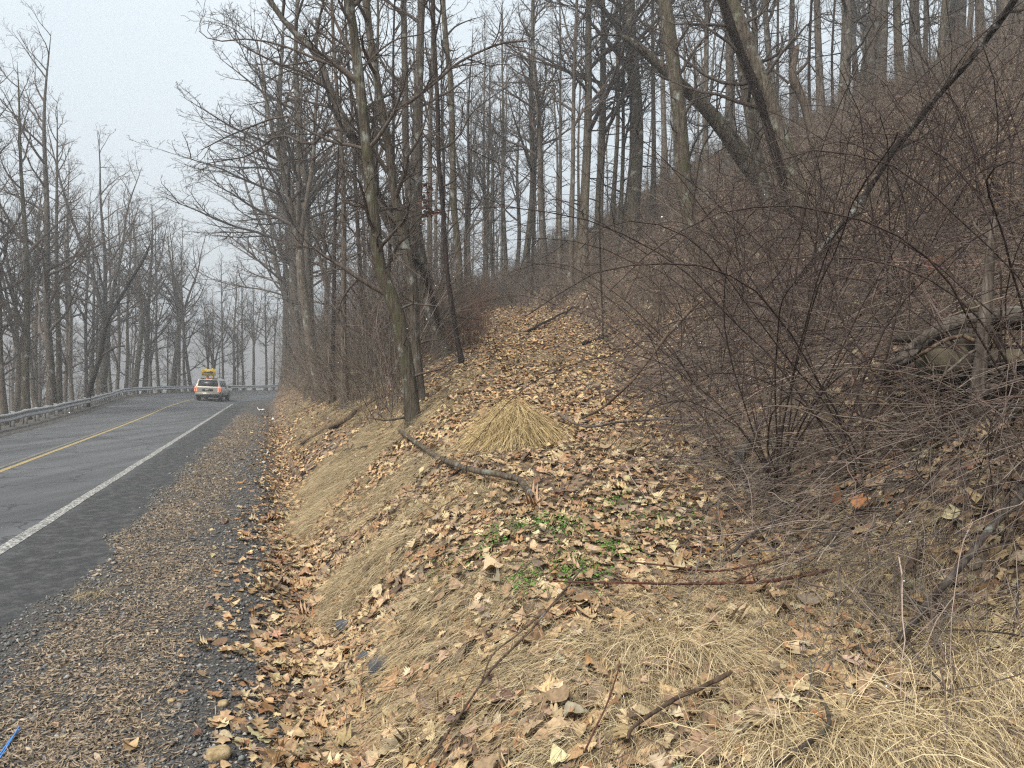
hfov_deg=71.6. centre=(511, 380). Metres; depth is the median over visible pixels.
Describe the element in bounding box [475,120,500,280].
bare tree
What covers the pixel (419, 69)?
bare tree
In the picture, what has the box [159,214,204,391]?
bare tree
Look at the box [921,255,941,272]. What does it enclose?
fallen leaf
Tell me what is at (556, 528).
fallen leaf
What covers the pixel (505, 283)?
brush
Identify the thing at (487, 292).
shrub
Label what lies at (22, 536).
edge line
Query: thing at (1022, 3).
bare tree
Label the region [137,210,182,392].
bare tree
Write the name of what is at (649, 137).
bare tree
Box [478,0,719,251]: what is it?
bare tree
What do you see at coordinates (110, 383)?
bare tree
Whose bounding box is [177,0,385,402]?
bare tree
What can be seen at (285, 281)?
bare tree
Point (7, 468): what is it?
line
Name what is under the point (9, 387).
bare tree
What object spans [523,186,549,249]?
bare tree
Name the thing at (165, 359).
bare tree
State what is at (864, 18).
bare tree
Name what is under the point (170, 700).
rock
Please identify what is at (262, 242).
bare tree
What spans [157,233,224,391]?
bare tree
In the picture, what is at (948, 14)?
bare tree
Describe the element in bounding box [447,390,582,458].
grass clump
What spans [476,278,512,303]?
shrub
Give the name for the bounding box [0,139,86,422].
bare tree
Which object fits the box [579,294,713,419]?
fallen branch
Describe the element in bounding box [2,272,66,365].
bare tree
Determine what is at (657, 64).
dead tree
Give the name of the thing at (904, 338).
rock
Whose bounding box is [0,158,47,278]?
bare tree
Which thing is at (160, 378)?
bare tree
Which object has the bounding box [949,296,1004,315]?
fallen branch
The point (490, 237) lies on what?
bare tree
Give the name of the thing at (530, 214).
bare tree
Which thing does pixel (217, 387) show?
car
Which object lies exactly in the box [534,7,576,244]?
bare tree
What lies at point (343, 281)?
bare tree
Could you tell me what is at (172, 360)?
bare tree
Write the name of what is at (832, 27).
bare tree
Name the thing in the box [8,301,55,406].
bare tree
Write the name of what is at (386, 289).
bare tree
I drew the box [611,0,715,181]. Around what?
bare tree
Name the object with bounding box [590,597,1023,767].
grass clump
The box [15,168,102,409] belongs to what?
bare tree
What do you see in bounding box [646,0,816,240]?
bare tree
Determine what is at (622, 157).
bare tree
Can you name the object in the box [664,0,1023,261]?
rose bush
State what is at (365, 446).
fallen branch
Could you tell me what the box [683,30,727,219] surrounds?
hanging vine
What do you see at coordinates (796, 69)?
bare tree
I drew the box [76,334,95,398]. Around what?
bare tree
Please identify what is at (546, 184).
bare tree
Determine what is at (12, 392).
bare tree
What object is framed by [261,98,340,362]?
bare tree
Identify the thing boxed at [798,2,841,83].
bare tree
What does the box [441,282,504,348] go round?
shrub
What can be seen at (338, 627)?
rock
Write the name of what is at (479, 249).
bare tree
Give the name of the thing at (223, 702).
rock
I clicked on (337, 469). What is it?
dry grass
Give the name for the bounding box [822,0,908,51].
bare tree
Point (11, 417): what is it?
guard rail
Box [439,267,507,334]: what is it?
shrub
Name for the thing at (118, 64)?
sky
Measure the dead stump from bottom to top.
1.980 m
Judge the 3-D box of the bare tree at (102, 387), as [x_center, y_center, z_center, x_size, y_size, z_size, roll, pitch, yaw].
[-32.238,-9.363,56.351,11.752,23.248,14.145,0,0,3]
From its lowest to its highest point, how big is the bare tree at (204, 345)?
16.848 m
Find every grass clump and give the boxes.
[59,577,119,602]
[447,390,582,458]
[495,591,819,704]
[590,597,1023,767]
[838,590,1023,731]
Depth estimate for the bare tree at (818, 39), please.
30.07 m
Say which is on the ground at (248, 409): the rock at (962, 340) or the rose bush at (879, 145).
the rose bush at (879, 145)
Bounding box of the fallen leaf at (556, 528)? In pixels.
[551,523,561,532]
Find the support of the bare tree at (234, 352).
on the ground at (248, 409)
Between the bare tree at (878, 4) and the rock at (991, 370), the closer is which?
the rock at (991, 370)
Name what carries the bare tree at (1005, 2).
on the ground at (248, 409)
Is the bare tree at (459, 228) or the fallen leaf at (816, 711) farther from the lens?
the bare tree at (459, 228)
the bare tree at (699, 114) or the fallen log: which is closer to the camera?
the fallen log
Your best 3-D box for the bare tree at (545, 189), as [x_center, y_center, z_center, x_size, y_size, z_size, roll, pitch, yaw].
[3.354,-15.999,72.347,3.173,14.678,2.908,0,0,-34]
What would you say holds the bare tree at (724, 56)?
on the ground at (248, 409)
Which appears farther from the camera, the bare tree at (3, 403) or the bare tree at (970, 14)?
the bare tree at (970, 14)
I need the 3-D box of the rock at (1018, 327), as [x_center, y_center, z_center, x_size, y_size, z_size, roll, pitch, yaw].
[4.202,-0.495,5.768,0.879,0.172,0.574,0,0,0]
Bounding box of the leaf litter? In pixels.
[0,412,485,767]
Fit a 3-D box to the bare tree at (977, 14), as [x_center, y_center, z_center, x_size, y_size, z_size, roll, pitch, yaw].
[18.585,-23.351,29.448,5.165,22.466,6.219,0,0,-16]
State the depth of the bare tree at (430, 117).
26.78 m
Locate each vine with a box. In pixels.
[349,131,443,328]
[575,0,633,336]
[612,9,659,279]
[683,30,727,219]
[714,0,798,239]
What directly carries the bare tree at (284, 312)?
on the ground at (248, 409)
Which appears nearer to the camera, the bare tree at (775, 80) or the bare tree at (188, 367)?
the bare tree at (775, 80)
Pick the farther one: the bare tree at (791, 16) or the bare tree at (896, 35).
the bare tree at (791, 16)
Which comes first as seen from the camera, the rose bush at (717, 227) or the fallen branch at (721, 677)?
the fallen branch at (721, 677)
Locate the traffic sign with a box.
[202,368,215,377]
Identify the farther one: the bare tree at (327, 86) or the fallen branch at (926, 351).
the bare tree at (327, 86)
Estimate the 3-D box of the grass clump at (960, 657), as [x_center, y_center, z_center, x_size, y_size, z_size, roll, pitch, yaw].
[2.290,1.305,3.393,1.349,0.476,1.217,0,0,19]
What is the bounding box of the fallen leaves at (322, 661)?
[122,59,1023,767]
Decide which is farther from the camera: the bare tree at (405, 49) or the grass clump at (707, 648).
the bare tree at (405, 49)
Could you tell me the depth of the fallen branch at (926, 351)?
5.36 m
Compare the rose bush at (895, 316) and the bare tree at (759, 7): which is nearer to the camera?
the rose bush at (895, 316)
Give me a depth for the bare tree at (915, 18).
32.86 m
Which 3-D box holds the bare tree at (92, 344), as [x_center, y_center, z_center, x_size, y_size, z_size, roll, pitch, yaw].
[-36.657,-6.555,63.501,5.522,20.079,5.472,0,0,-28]
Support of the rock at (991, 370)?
on the ground at (248, 409)
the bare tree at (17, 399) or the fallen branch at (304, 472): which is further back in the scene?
the bare tree at (17, 399)
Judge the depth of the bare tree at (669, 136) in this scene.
76.16 m
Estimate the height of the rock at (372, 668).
0.107 m
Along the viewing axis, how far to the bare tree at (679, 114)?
17.85 m
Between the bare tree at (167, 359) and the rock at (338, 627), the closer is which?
the rock at (338, 627)
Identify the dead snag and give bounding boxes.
[764,41,835,207]
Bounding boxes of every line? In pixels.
[0,395,261,471]
[0,404,232,554]
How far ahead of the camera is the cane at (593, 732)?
2.97 m
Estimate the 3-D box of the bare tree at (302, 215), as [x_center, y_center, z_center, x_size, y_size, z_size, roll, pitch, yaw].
[-8.619,-7.461,29.767,5.549,17.663,8.131,0,0,13]
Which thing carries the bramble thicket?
on the ground at (248, 409)
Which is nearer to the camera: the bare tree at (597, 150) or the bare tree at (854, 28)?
the bare tree at (854, 28)
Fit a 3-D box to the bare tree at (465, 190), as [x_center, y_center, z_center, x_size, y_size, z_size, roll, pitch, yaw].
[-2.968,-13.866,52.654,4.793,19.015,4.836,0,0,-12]
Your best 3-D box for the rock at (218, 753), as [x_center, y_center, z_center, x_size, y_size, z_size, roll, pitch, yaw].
[-1.441,1.830,3.481,0.118,0.072,0.089,0,0,-20]
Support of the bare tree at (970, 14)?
on the ground at (248, 409)
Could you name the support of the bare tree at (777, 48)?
on the ground at (248, 409)
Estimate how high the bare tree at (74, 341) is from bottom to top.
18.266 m
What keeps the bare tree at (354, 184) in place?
on the ground at (248, 409)
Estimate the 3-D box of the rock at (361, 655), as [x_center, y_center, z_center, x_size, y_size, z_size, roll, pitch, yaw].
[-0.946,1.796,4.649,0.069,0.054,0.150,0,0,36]
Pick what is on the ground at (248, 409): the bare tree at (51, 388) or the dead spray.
the bare tree at (51, 388)
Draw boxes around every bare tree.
[0,0,135,416]
[0,37,100,421]
[0,61,60,426]
[0,86,96,411]
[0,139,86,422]
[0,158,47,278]
[0,183,68,418]
[1,248,54,386]
[2,185,110,416]
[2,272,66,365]
[3,264,54,410]
[3,271,81,414]
[5,107,187,400]
[6,346,15,410]
[6,351,21,406]
[7,299,45,399]
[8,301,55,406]
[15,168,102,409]
[40,143,97,408]
[42,359,95,414]
[51,167,117,396]
[65,254,114,390]
[71,198,130,396]
[72,300,83,399]
[74,328,128,398]
[75,190,157,395]
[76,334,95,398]
[82,223,167,406]
[82,266,115,387]
[88,192,192,393]
[91,181,143,396]
[107,184,156,394]
[110,281,164,384]
[114,236,193,392]
[115,182,188,393]
[123,299,136,393]
[127,0,381,381]
[127,218,229,391]
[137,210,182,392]
[153,315,187,392]
[153,357,165,392]
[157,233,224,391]
[158,249,222,390]
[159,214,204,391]
[160,322,175,392]
[162,315,195,391]
[169,122,382,387]
[174,0,487,431]
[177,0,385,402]
[180,0,449,359]
[185,281,250,377]
[185,286,227,377]
[198,248,241,384]
[205,254,262,389]
[212,2,357,405]
[216,259,258,390]
[218,349,228,378]
[221,294,249,389]
[222,160,338,391]
[231,273,279,389]
[238,359,248,389]
[240,80,388,359]
[240,93,360,369]
[247,259,280,389]
[256,87,339,322]
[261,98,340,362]
[262,269,282,389]
[268,199,330,343]
[288,0,406,414]
[294,0,383,369]
[303,54,363,402]
[312,1,431,338]
[318,0,553,403]
[334,106,386,307]
[345,0,420,378]
[347,0,430,348]
[359,22,480,281]
[374,0,488,349]
[377,2,452,273]
[410,11,472,294]
[412,45,465,283]
[422,48,513,274]
[425,112,465,257]
[429,0,492,327]
[432,163,480,278]
[435,25,489,287]
[444,1,506,273]
[445,67,497,283]
[460,0,608,281]
[460,47,524,278]
[462,195,478,272]
[462,207,499,278]
[465,0,528,276]
[469,0,580,285]
[472,56,537,274]
[474,62,537,263]
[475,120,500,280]
[476,68,524,279]
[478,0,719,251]
[481,181,514,280]
[492,208,508,268]
[493,211,499,271]
[507,0,568,250]
[519,0,677,290]
[521,0,636,295]
[521,61,562,293]
[521,158,555,245]
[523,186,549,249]
[527,0,577,284]
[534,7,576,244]
[543,127,563,220]
[543,157,553,224]
[547,0,697,276]
[551,84,576,211]
[553,115,582,222]
[562,8,599,241]
[590,120,611,175]
[591,0,663,255]
[592,0,647,235]
[593,110,619,210]
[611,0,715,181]
[626,0,750,290]
[629,84,660,184]
[635,1,677,220]
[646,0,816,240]
[655,0,761,123]
[656,0,701,129]
[656,92,689,172]
[660,81,674,168]
[675,0,729,203]
[678,0,771,199]
[682,39,721,160]
[690,68,701,160]
[692,0,786,173]
[699,1,751,110]
[710,0,749,127]
[711,0,773,54]
[715,26,803,127]
[717,0,788,133]
[718,0,858,246]
[759,0,793,98]
[770,0,814,123]
[772,0,786,101]
[772,9,814,112]
[781,0,885,144]
[782,0,828,109]
[796,0,833,132]
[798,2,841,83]
[801,0,826,103]
[804,0,832,111]
[807,0,905,94]
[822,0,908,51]
[822,0,908,55]
[823,0,840,114]
[823,0,866,86]
[837,0,963,100]
[839,0,921,121]
[855,0,870,31]
[866,0,928,102]
[889,0,933,86]
[892,1,922,69]
[902,0,941,60]
[908,0,938,73]
[914,0,955,88]
[919,0,936,61]
[920,0,966,60]
[929,0,967,47]
[938,0,968,50]
[966,0,973,44]
[974,0,995,22]
[974,0,995,65]
[983,0,1023,63]
[986,0,1009,41]
[1009,0,1023,47]
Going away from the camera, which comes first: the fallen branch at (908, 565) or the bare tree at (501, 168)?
the fallen branch at (908, 565)
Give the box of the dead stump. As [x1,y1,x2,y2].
[968,214,1023,432]
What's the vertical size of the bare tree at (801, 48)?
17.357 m
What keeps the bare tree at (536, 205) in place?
on the ground at (248, 409)
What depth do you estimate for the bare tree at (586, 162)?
30.13 m
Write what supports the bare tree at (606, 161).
on the ground at (248, 409)
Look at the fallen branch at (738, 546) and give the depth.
5.00 m
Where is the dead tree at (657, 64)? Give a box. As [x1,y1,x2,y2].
[593,17,785,222]
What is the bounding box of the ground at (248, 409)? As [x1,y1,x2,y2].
[0,39,1023,767]
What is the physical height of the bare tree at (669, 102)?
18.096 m
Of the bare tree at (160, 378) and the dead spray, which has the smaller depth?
the dead spray
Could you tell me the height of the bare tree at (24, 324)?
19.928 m
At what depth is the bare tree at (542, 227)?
36.09 m
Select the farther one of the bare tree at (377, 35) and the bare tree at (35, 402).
the bare tree at (35, 402)
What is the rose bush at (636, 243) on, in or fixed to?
on the ground at (248, 409)
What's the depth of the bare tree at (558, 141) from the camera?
47.12 m
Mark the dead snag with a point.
(798, 89)
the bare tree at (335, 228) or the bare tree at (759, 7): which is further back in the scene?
the bare tree at (759, 7)
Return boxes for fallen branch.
[299,393,388,444]
[301,466,316,475]
[329,444,367,465]
[526,306,577,331]
[555,399,694,427]
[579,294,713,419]
[582,332,610,344]
[627,671,732,739]
[728,500,797,554]
[730,419,760,473]
[771,654,831,766]
[852,635,918,654]
[856,587,973,718]
[897,486,1023,642]
[904,334,974,365]
[905,539,925,570]
[917,344,990,395]
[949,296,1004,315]
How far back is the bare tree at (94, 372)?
41.93 m
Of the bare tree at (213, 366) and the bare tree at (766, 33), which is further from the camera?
the bare tree at (213, 366)
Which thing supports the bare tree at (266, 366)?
on the ground at (248, 409)
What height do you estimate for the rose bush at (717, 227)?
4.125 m
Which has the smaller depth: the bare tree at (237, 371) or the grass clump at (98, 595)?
the grass clump at (98, 595)
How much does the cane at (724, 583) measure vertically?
0.281 m
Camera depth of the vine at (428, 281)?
15.87 m
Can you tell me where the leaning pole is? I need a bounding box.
[764,0,1023,315]
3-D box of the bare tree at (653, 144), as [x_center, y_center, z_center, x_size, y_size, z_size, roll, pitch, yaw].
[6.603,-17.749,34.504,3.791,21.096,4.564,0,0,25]
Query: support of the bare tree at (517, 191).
on the ground at (248, 409)
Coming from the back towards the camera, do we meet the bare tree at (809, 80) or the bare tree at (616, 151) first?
the bare tree at (616, 151)
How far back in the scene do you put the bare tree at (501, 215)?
42.62 m
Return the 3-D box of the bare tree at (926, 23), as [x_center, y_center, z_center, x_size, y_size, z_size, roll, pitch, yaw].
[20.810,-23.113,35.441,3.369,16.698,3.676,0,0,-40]
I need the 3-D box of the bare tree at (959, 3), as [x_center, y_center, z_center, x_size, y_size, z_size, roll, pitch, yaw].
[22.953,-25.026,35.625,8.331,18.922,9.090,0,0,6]
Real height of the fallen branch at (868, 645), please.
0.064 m
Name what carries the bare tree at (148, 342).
on the ground at (248, 409)
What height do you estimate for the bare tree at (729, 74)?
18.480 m
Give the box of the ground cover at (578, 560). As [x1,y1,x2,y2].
[395,369,730,606]
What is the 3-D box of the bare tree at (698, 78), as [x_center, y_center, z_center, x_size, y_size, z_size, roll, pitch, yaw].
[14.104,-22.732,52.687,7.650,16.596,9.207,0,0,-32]
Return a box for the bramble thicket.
[501,0,1023,637]
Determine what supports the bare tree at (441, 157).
on the ground at (248, 409)
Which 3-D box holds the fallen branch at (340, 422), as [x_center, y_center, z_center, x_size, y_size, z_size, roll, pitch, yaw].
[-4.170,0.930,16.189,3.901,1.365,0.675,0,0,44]
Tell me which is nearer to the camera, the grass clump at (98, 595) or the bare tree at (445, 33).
the grass clump at (98, 595)
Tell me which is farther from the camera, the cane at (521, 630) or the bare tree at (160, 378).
the bare tree at (160, 378)
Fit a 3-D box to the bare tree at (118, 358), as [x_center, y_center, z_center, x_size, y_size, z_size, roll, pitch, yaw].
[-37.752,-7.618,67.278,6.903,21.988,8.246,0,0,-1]
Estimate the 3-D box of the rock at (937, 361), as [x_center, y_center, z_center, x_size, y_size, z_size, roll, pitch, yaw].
[3.507,-0.161,5.747,0.396,0.288,0.364,0,0,0]
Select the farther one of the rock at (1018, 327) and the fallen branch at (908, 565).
the rock at (1018, 327)
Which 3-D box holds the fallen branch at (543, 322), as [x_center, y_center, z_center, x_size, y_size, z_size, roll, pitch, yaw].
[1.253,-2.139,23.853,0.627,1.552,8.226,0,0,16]
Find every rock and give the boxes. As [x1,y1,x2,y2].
[167,698,175,702]
[206,744,230,761]
[217,699,229,706]
[335,620,351,630]
[357,649,372,659]
[368,655,393,676]
[892,328,999,343]
[916,343,972,378]
[936,333,992,356]
[960,300,994,313]
[966,365,1012,380]
[972,349,1023,364]
[994,308,1023,329]
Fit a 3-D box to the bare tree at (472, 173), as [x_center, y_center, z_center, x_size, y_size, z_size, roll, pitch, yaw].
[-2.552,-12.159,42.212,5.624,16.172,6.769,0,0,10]
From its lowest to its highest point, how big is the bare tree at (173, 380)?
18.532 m
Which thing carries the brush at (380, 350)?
on the ground at (248, 409)
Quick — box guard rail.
[0,385,277,429]
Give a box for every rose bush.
[331,0,1023,583]
[379,50,1023,487]
[448,0,1023,437]
[448,156,945,404]
[520,1,1023,355]
[573,179,842,367]
[632,22,1023,299]
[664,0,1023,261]
[673,0,1023,314]
[701,0,1023,244]
[774,0,1023,230]
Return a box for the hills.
[2,315,329,416]
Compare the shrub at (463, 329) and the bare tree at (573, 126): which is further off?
the bare tree at (573, 126)
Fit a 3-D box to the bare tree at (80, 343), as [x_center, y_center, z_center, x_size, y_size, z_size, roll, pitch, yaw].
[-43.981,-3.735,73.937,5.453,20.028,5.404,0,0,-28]
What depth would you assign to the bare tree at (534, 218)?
34.33 m
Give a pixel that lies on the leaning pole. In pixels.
(970, 59)
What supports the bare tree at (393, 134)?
on the ground at (248, 409)
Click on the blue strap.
(3, 750)
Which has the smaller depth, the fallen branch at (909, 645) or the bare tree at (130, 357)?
the fallen branch at (909, 645)
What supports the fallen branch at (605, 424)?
on the ground at (248, 409)
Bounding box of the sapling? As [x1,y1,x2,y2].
[387,0,545,363]
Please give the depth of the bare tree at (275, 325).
85.15 m
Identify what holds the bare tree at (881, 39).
on the ground at (248, 409)
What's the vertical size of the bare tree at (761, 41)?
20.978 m
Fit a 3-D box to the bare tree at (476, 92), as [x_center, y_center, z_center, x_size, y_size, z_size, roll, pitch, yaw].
[-2.073,-10.475,35.683,3.592,14.698,2.945,0,0,33]
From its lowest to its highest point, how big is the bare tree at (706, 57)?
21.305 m
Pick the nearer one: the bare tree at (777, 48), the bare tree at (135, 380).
the bare tree at (777, 48)
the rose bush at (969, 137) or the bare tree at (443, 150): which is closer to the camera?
the rose bush at (969, 137)
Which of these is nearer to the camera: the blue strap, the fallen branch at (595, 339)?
the blue strap
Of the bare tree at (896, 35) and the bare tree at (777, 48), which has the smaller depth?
the bare tree at (896, 35)
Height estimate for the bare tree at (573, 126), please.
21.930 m
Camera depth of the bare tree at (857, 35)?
53.89 m
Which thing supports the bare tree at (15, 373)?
on the ground at (248, 409)
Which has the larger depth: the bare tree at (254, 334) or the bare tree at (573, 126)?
the bare tree at (254, 334)
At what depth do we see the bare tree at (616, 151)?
35.96 m
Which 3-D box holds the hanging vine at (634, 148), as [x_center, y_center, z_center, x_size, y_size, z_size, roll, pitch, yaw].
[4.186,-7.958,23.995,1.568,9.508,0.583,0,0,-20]
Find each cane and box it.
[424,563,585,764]
[481,594,565,680]
[545,559,832,600]
[584,661,619,752]
[617,515,827,574]
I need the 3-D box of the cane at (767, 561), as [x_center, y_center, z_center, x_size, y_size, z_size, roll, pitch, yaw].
[1.394,1.106,4.545,1.443,0.398,0.294,0,0,-12]
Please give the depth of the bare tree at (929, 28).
52.21 m
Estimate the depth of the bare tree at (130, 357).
79.19 m
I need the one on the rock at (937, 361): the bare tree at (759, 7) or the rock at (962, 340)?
the rock at (962, 340)
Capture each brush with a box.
[241,80,547,431]
[436,219,584,311]
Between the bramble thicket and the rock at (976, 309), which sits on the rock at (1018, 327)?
the rock at (976, 309)
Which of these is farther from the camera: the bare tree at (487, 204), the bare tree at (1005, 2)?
the bare tree at (487, 204)
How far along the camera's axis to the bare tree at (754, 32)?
26.65 m
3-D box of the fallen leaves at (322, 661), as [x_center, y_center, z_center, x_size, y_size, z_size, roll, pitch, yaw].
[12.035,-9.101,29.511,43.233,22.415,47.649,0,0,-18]
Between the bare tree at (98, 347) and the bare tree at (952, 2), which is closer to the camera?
the bare tree at (952, 2)
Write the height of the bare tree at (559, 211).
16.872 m
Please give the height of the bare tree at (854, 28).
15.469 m
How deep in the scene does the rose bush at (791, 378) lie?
5.92 m
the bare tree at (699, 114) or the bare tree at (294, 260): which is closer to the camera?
the bare tree at (294, 260)
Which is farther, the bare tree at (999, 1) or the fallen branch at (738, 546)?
the bare tree at (999, 1)
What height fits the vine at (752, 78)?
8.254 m
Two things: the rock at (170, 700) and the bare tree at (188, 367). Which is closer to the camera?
the rock at (170, 700)
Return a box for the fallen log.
[878,306,1020,374]
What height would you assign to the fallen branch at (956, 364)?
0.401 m
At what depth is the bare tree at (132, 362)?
81.84 m
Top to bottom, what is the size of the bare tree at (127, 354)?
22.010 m
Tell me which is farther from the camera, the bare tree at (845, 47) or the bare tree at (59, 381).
the bare tree at (59, 381)
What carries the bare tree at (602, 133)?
on the ground at (248, 409)
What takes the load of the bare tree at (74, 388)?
on the ground at (248, 409)
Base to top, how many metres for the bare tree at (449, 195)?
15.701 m
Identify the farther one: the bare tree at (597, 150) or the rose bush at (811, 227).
the bare tree at (597, 150)
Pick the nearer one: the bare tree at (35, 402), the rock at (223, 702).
the rock at (223, 702)
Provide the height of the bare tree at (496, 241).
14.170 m
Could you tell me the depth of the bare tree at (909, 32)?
42.08 m
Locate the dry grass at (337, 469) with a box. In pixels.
[271,347,1023,767]
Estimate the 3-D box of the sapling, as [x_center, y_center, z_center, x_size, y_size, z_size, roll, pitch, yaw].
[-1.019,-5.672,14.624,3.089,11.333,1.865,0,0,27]
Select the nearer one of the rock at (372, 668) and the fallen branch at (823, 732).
the fallen branch at (823, 732)
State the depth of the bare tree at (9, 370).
45.86 m
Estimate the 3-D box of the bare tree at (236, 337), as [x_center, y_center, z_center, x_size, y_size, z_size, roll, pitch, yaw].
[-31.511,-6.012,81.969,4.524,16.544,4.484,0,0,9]
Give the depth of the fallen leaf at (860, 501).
5.04 m
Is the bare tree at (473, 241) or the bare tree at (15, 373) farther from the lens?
the bare tree at (473, 241)
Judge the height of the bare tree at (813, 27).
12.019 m
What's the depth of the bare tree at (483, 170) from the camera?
45.64 m
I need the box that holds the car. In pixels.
[194,377,230,400]
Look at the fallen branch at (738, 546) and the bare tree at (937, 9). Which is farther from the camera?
the bare tree at (937, 9)
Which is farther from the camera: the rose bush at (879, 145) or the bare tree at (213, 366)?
the bare tree at (213, 366)
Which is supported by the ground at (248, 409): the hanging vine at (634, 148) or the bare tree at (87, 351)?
the bare tree at (87, 351)
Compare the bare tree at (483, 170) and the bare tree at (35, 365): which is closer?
the bare tree at (483, 170)
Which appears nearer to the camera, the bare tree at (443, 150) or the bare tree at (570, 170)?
the bare tree at (443, 150)
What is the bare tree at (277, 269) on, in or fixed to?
on the ground at (248, 409)
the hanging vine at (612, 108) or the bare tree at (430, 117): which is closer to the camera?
the hanging vine at (612, 108)
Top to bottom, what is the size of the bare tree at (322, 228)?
16.398 m
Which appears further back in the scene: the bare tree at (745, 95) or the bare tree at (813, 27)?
the bare tree at (813, 27)
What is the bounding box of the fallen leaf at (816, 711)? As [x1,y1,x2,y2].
[810,707,836,725]
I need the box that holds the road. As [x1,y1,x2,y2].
[0,391,277,646]
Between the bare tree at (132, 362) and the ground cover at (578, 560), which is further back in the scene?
the bare tree at (132, 362)
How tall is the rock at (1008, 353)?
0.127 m
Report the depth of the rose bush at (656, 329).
9.51 m
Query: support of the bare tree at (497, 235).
on the ground at (248, 409)
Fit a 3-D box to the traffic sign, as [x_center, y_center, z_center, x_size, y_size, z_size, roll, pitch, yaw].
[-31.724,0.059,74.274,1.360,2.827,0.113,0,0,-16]
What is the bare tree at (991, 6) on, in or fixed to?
on the ground at (248, 409)
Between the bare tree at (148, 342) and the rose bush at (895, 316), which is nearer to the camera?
the rose bush at (895, 316)
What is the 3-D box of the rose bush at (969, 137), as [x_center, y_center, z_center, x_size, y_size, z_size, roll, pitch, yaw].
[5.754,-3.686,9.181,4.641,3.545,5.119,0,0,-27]
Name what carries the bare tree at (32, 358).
on the ground at (248, 409)
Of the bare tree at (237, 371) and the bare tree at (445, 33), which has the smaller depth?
the bare tree at (445, 33)
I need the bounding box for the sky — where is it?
[0,0,995,325]
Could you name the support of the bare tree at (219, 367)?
on the ground at (248, 409)
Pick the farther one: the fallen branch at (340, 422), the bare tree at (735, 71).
the bare tree at (735, 71)
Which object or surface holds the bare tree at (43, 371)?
on the ground at (248, 409)
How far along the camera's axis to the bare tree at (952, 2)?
36.56 m
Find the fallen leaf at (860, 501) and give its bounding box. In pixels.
[848,493,868,507]
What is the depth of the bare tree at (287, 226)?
51.13 m
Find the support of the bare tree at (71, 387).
on the ground at (248, 409)
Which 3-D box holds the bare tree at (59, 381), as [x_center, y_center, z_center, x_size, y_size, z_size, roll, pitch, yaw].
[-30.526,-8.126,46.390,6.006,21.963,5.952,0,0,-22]
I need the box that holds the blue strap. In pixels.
[0,726,21,757]
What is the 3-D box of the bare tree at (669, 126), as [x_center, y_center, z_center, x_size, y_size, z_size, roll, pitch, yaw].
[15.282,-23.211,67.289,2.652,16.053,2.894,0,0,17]
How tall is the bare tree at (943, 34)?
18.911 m
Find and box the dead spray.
[418,169,440,224]
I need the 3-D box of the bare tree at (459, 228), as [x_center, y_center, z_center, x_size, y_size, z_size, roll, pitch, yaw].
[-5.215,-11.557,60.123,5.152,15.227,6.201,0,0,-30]
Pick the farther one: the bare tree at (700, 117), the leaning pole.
the bare tree at (700, 117)
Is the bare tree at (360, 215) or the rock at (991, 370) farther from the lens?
the bare tree at (360, 215)
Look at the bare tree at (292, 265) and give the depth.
46.32 m
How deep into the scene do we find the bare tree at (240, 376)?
105.69 m
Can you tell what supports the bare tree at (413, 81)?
on the ground at (248, 409)
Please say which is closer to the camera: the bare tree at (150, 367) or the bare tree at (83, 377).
the bare tree at (150, 367)
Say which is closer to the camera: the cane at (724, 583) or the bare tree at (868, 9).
the cane at (724, 583)
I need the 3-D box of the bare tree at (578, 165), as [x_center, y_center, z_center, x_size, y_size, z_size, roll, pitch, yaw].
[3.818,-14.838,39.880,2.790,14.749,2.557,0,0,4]
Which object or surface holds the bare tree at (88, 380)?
on the ground at (248, 409)
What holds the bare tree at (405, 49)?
on the ground at (248, 409)
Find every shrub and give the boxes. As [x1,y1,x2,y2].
[409,286,489,367]
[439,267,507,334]
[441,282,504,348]
[467,274,505,311]
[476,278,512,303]
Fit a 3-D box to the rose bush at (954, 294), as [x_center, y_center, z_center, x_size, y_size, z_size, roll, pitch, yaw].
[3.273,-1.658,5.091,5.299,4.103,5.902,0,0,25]
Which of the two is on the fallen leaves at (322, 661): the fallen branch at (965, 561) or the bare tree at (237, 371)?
the fallen branch at (965, 561)
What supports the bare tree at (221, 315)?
on the ground at (248, 409)
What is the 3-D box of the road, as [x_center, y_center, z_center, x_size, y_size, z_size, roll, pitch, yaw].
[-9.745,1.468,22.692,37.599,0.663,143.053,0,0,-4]
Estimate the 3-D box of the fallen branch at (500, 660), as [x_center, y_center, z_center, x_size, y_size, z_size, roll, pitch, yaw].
[0.079,1.423,3.765,0.236,0.564,1.548,0,0,34]
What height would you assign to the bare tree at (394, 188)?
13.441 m
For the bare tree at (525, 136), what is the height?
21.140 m
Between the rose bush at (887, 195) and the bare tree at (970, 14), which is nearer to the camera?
the rose bush at (887, 195)

